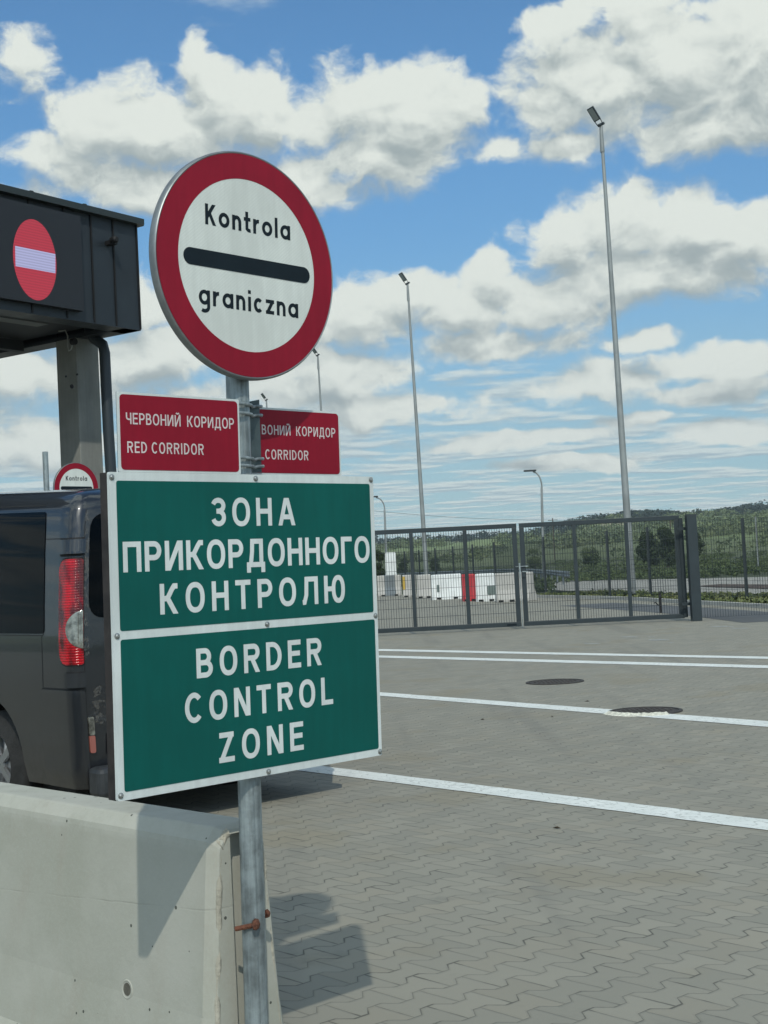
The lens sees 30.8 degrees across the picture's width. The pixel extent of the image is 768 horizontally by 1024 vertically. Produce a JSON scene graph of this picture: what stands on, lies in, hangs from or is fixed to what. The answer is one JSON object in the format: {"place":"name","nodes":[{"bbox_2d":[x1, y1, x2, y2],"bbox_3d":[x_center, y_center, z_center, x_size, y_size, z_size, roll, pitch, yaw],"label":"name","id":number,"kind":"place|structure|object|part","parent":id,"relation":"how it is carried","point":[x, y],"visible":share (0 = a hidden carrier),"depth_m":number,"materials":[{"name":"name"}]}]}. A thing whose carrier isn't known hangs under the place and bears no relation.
{"place":"outdoors","nodes":[
{"label":"outdoors","id":0,"kind":"place"},
{"bbox_2d":[0,0,767,540],"label":"sky","id":1,"kind":"structure","parent":0,"point":[452,147],"materials":[{"name":"blue"}]},
{"bbox_2d":[385,552,396,575],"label":"plastic barrier","id":2,"kind":"object","parent":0,"point":[393,560],"visible":0.91,"depth_m":65.40,"materials":[{"name":"white plastic"}]},
{"bbox_2d":[68,594,767,1023],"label":"pavement","id":3,"kind":"structure","parent":0,"point":[392,902],"depth_m":7.11,"materials":[{"name":"concrete"}]},
{"bbox_2d":[42,451,49,489],"bbox_3d":[-3.495,0.769,14.588,0.060,2.812,0.060,-3,-2,0],"label":"steel post","id":4,"kind":"object","parent":3,"relation":"on","point":[45,470],"visible":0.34,"depth_m":14.61,"materials":[{"name":"grey metal"}]},
{"bbox_2d":[0,184,143,487],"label":"checkpoint canopy","id":5,"kind":"object","parent":3,"relation":"on","point":[69,283],"visible":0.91,"depth_m":17.64,"materials":[{"name":"dark grey painted metal"},{"name":"concrete"}]},
{"bbox_2d":[53,463,97,489],"bbox_3d":[-3.522,0.832,16.024,0.593,2.803,0.120,-1,-3,-44],"label":"border sign","id":6,"kind":"object","parent":3,"relation":"on","point":[69,476],"visible":0.45,"depth_m":16.02,"materials":[{"name":"grey metal"}]},
{"bbox_2d":[0,488,237,797],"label":"van","id":7,"kind":"object","parent":3,"relation":"on","point":[53,729],"visible":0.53,"depth_m":8.01,"materials":[{"name":"grey paint"}]},
{"bbox_3d":[-2.390,0.363,8.566,0.086,0.763,1.316,-1,-3,-42],"label":"side window","id":8,"kind":"part","parent":7,"relation":"part of","materials":[{"name":"black glass"}]},
{"bbox_3d":[-1.373,0.299,8.196,0.867,0.600,0.058,-1,-3,-42],"label":"rear window","id":9,"kind":"part","parent":7,"relation":"part of","materials":[{"name":"black glass"}]},
{"bbox_2d":[0,782,283,1023],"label":"concrete barrier","id":10,"kind":"object","parent":3,"relation":"on","point":[119,912],"visible":0.88,"depth_m":3.90,"materials":[{"name":"grey concrete"}]},
{"bbox_2d":[100,151,381,1023],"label":"border sign","id":11,"kind":"object","parent":3,"relation":"on","point":[241,647],"visible":1,"depth_m":3.57,"materials":[{"name":"metal"}]},
{"bbox_2d":[377,575,401,596],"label":"concrete barrier","id":12,"kind":"object","parent":3,"relation":"on","point":[395,586],"visible":0.92,"depth_m":66.52,"materials":[{"name":"grey concrete"}]},
{"bbox_2d":[402,575,416,596],"bbox_3d":[1.133,3.326,62.606,0.606,1.000,0.565,-3,-2,0],"label":"concrete barrier","id":13,"kind":"object","parent":3,"relation":"on","point":[407,585],"visible":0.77,"depth_m":62.43,"materials":[{"name":"white concrete"}]},
{"bbox_2d":[416,574,431,597],"bbox_3d":[1.710,3.174,59.460,0.611,1.000,0.565,-3,-2,0],"label":"concrete barrier","id":14,"kind":"object","parent":3,"relation":"on","point":[425,587],"visible":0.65,"depth_m":59.31,"materials":[{"name":"white concrete"}]},
{"bbox_2d":[431,573,461,599],"bbox_3d":[2.503,2.984,55.623,1.200,1.000,0.565,-3,-2,0],"label":"plastic barrier","id":15,"kind":"object","parent":3,"relation":"on","point":[446,586],"visible":0.81,"depth_m":55.47,"materials":[{"name":"white plastic"}]},
{"bbox_2d":[375,523,521,632],"bbox_3d":[1.119,1.385,28.862,3.358,2.130,0.067,-3,-2,0],"label":"gate leaf","id":16,"kind":"object","parent":3,"relation":"on","point":[468,625],"visible":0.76,"depth_m":28.86,"materials":[{"name":"grey metal"}]},
{"bbox_2d":[461,574,475,601],"bbox_3d":[3.118,2.786,51.344,0.477,1.000,0.565,-3,-2,-6],"label":"plastic barrier","id":17,"kind":"object","parent":3,"relation":"on","point":[471,589],"visible":0.55,"depth_m":51.21,"materials":[{"name":"red plastic"}]},
{"bbox_2d":[475,573,495,601],"bbox_3d":[3.637,2.706,49.966,0.693,1.000,0.565,-3,-2,0],"label":"plastic barrier","id":18,"kind":"object","parent":3,"relation":"on","point":[486,583],"visible":0.89,"depth_m":49.82,"materials":[{"name":"white plastic"}]},
{"bbox_2d":[495,573,514,602],"bbox_3d":[4.175,2.599,47.919,0.664,1.000,0.565,-3,-2,0],"label":"concrete barrier","id":19,"kind":"object","parent":3,"relation":"on","point":[505,591],"visible":0.77,"depth_m":47.77,"materials":[{"name":"white concrete"}]},
{"bbox_2d":[519,572,537,600],"bbox_3d":[4.828,2.569,47.979,0.656,1.000,0.665,-4,-3,34],"label":"concrete barrier","id":20,"kind":"object","parent":3,"relation":"on","point":[529,590],"visible":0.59,"depth_m":47.76,"materials":[{"name":"grey concrete"}]},
{"bbox_2d":[299,766,767,829],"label":"painted line","id":21,"kind":"object","parent":3,"relation":"on","point":[739,821],"visible":0.69,"depth_m":8.24,"materials":[{"name":"white paint"}]},
{"bbox_2d":[526,679,583,684],"bbox_3d":[1.971,1.959,16.059,0.670,0.016,0.670,-3,-2,0],"label":"manhole cover","id":22,"kind":"object","parent":3,"relation":"on","point":[552,681],"visible":1,"depth_m":15.97,"materials":[{"name":"metal"}]},
{"bbox_2d":[379,655,767,667],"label":"painted line","id":23,"kind":"object","parent":3,"relation":"on","point":[618,662],"visible":0.62,"depth_m":18.82,"materials":[{"name":"white paint"}]},
{"bbox_2d":[379,649,767,658],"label":"painted line","id":24,"kind":"object","parent":3,"relation":"on","point":[702,656],"visible":0.61,"depth_m":20.43,"materials":[{"name":"white paint"}]},
{"bbox_2d":[380,692,767,726],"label":"painted line","id":25,"kind":"object","parent":3,"relation":"on","point":[671,716],"visible":0.66,"depth_m":13.14,"materials":[{"name":"white paint"}]},
{"bbox_2d":[604,706,682,716],"bbox_3d":[2.350,1.795,12.578,0.669,0.034,0.731,-4,-2,26],"label":"manhole cover","id":26,"kind":"object","parent":3,"relation":"on","point":[642,711],"visible":1,"depth_m":12.50,"materials":[{"name":"metal"}]},
{"bbox_2d":[537,595,767,608],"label":"kerb","id":27,"kind":"structure","parent":3,"relation":"on","point":[739,604],"depth_m":40.39,"materials":[{"name":"concrete"}]},
{"bbox_2d":[678,514,701,620],"bbox_3d":[6.265,1.147,28.642,0.287,2.185,0.581,-2,-3,-30],"label":"gate post","id":28,"kind":"object","parent":3,"relation":"on","point":[690,529],"visible":1,"depth_m":28.44,"materials":[{"name":"grey metal"}]},
{"bbox_2d":[515,515,684,626],"bbox_3d":[4.451,1.225,28.838,3.442,2.145,0.115,-3,-2,0],"label":"gate leaf","id":29,"kind":"object","parent":28,"relation":"attached to","point":[523,574],"visible":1,"depth_m":28.85,"materials":[{"name":"grey metal"}]},
{"bbox_2d":[379,511,512,519],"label":"power cable","id":30,"kind":"object","parent":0,"point":[455,517],"visible":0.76,"depth_m":316.16,"materials":[{"name":"plastic"}]},
{"bbox_2d":[375,510,767,594],"bbox_3d":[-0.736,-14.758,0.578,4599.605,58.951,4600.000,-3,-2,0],"label":"ground","id":31,"kind":"structure","parent":0,"point":[482,542],"depth_m":498.94,"materials":[{"name":"green plant"}]},
{"bbox_2d":[313,348,321,410],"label":"floodlight mast","id":32,"kind":"object","parent":31,"relation":"on","point":[317,355],"visible":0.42,"depth_m":92.36,"materials":[{"name":"metal"}]},
{"bbox_2d":[374,496,386,568],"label":"street lamp","id":33,"kind":"object","parent":31,"relation":"on","point":[385,537],"visible":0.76,"depth_m":103.98,"materials":[{"name":"metal"}]},
{"bbox_2d":[375,549,385,576],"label":"bush","id":34,"kind":"object","parent":31,"relation":"on","point":[378,566],"visible":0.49,"depth_m":77.80,"materials":[{"name":"green plant"}]},
{"bbox_2d":[397,558,408,572],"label":"bush","id":35,"kind":"object","parent":31,"relation":"on","point":[402,567],"visible":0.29,"depth_m":164.50,"materials":[{"name":"green plant"}]},
{"bbox_2d":[398,272,428,574],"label":"floodlight mast","id":36,"kind":"object","parent":31,"relation":"on","point":[421,497],"visible":0.92,"depth_m":74.12,"materials":[{"name":"metal"}]},
{"bbox_2d":[429,557,440,570],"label":"bush","id":37,"kind":"object","parent":31,"relation":"on","point":[434,563],"visible":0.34,"depth_m":149.76,"materials":[{"name":"green plant"}]},
{"bbox_2d":[383,569,569,583],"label":"guardrail","id":38,"kind":"object","parent":31,"relation":"on","point":[498,570],"visible":0.19,"depth_m":110.29,"materials":[{"name":"metal"}]},
{"bbox_2d":[528,548,539,567],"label":"bush","id":39,"kind":"object","parent":31,"relation":"on","point":[534,559],"visible":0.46,"depth_m":139.59,"materials":[{"name":"green plant"}]},
{"bbox_2d":[375,508,767,563],"bbox_3d":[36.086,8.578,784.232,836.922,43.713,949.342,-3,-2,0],"label":"woodland","id":40,"kind":"object","parent":31,"relation":"on","point":[734,516],"visible":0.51,"depth_m":873.43,"materials":[{"name":"green plant"}]},
{"bbox_2d":[375,499,767,544],"bbox_3d":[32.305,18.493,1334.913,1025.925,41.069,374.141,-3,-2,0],"label":"forest","id":41,"kind":"object","parent":31,"relation":"on","point":[739,509],"visible":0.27,"depth_m":1295.10,"materials":[{"name":"green plant"}]},
{"bbox_2d":[376,550,767,577],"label":"scrub","id":42,"kind":"object","parent":31,"relation":"on","point":[725,560],"visible":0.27,"depth_m":139.19,"materials":[{"name":"green plant"}]},
{"bbox_2d":[377,559,767,591],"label":"weeds","id":43,"kind":"object","parent":31,"relation":"on","point":[723,569],"visible":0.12,"depth_m":84.78,"materials":[{"name":"green plant"}]},
{"bbox_2d":[580,547,600,566],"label":"bush","id":44,"kind":"object","parent":31,"relation":"on","point":[588,559],"visible":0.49,"depth_m":149.53,"materials":[{"name":"green plant"}]},
{"bbox_2d":[634,530,660,565],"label":"tree","id":45,"kind":"object","parent":31,"relation":"on","point":[645,551],"visible":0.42,"depth_m":99.62,"materials":[{"name":"green plant"}]},
{"bbox_2d":[658,526,675,566],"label":"tree","id":46,"kind":"object","parent":31,"relation":"on","point":[671,550],"visible":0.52,"depth_m":105.47,"materials":[{"name":"green plant"}]},
{"bbox_2d":[697,535,704,555],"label":"tree","id":47,"kind":"object","parent":31,"relation":"on","point":[700,544],"visible":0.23,"depth_m":107.64,"materials":[{"name":"green plant"}]},
{"bbox_2d":[755,517,758,565],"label":"slim pole","id":48,"kind":"object","parent":31,"relation":"on","point":[756,540],"visible":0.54,"depth_m":91.91,"materials":[{"name":"metal"}]},
{"bbox_2d":[548,577,767,593],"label":"gravel yard","id":49,"kind":"structure","parent":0,"point":[739,589],"depth_m":59.23,"materials":[{"name":"grey gravel"}]},
{"bbox_2d":[563,603,767,622],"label":"asphalt apron","id":50,"kind":"object","parent":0,"point":[754,616],"visible":0.69,"depth_m":32.32,"materials":[{"name":"grey asphalt"}]},
{"bbox_2d":[654,593,661,612],"bbox_3d":[6.494,2.161,33.031,0.189,0.480,0.082,-3,-2,0],"label":"catch post","id":51,"kind":"object","parent":50,"relation":"on","point":[660,598],"visible":0.62,"depth_m":33.02,"materials":[{"name":"black metal"}]},
{"bbox_2d":[705,584,767,587],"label":"soil bed","id":52,"kind":"object","parent":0,"point":[742,585],"visible":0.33,"depth_m":50.40,"materials":[{"name":"brown soil"}]},
{"label":"verge","id":53,"kind":"structure","parent":0,"visible":0},
{"bbox_2d":[376,518,767,597],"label":"fence","id":54,"kind":"object","parent":53,"relation":"on","point":[735,566],"visible":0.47,"depth_m":45.89,"materials":[{"name":"grey metal"}]},
{"bbox_2d":[587,106,635,593],"bbox_3d":[7.639,-5.406,46.671,0.764,16.539,0.299,-2,-2,-18],"label":"floodlight mast","id":55,"kind":"object","parent":53,"relation":"on","point":[594,114],"visible":0.8,"depth_m":46.65,"materials":[{"name":"metal"}]},
{"bbox_2d":[540,588,767,603],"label":"grass","id":56,"kind":"structure","parent":53,"relation":"on","point":[723,597],"depth_m":40.67,"materials":[{"name":"green plant"}]},
{"bbox_2d":[697,517,767,617],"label":"fence","id":57,"kind":"object","parent":53,"relation":"on","point":[751,566],"visible":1,"depth_m":28.56,"materials":[{"name":"grey metal"}]},
{"label":"far road","id":58,"kind":"structure","parent":0,"visible":0},
{"bbox_2d":[524,469,543,577],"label":"street lamp","id":59,"kind":"object","parent":58,"relation":"on","point":[542,515],"visible":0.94,"depth_m":85.00,"materials":[{"name":"metal"}]}
]}

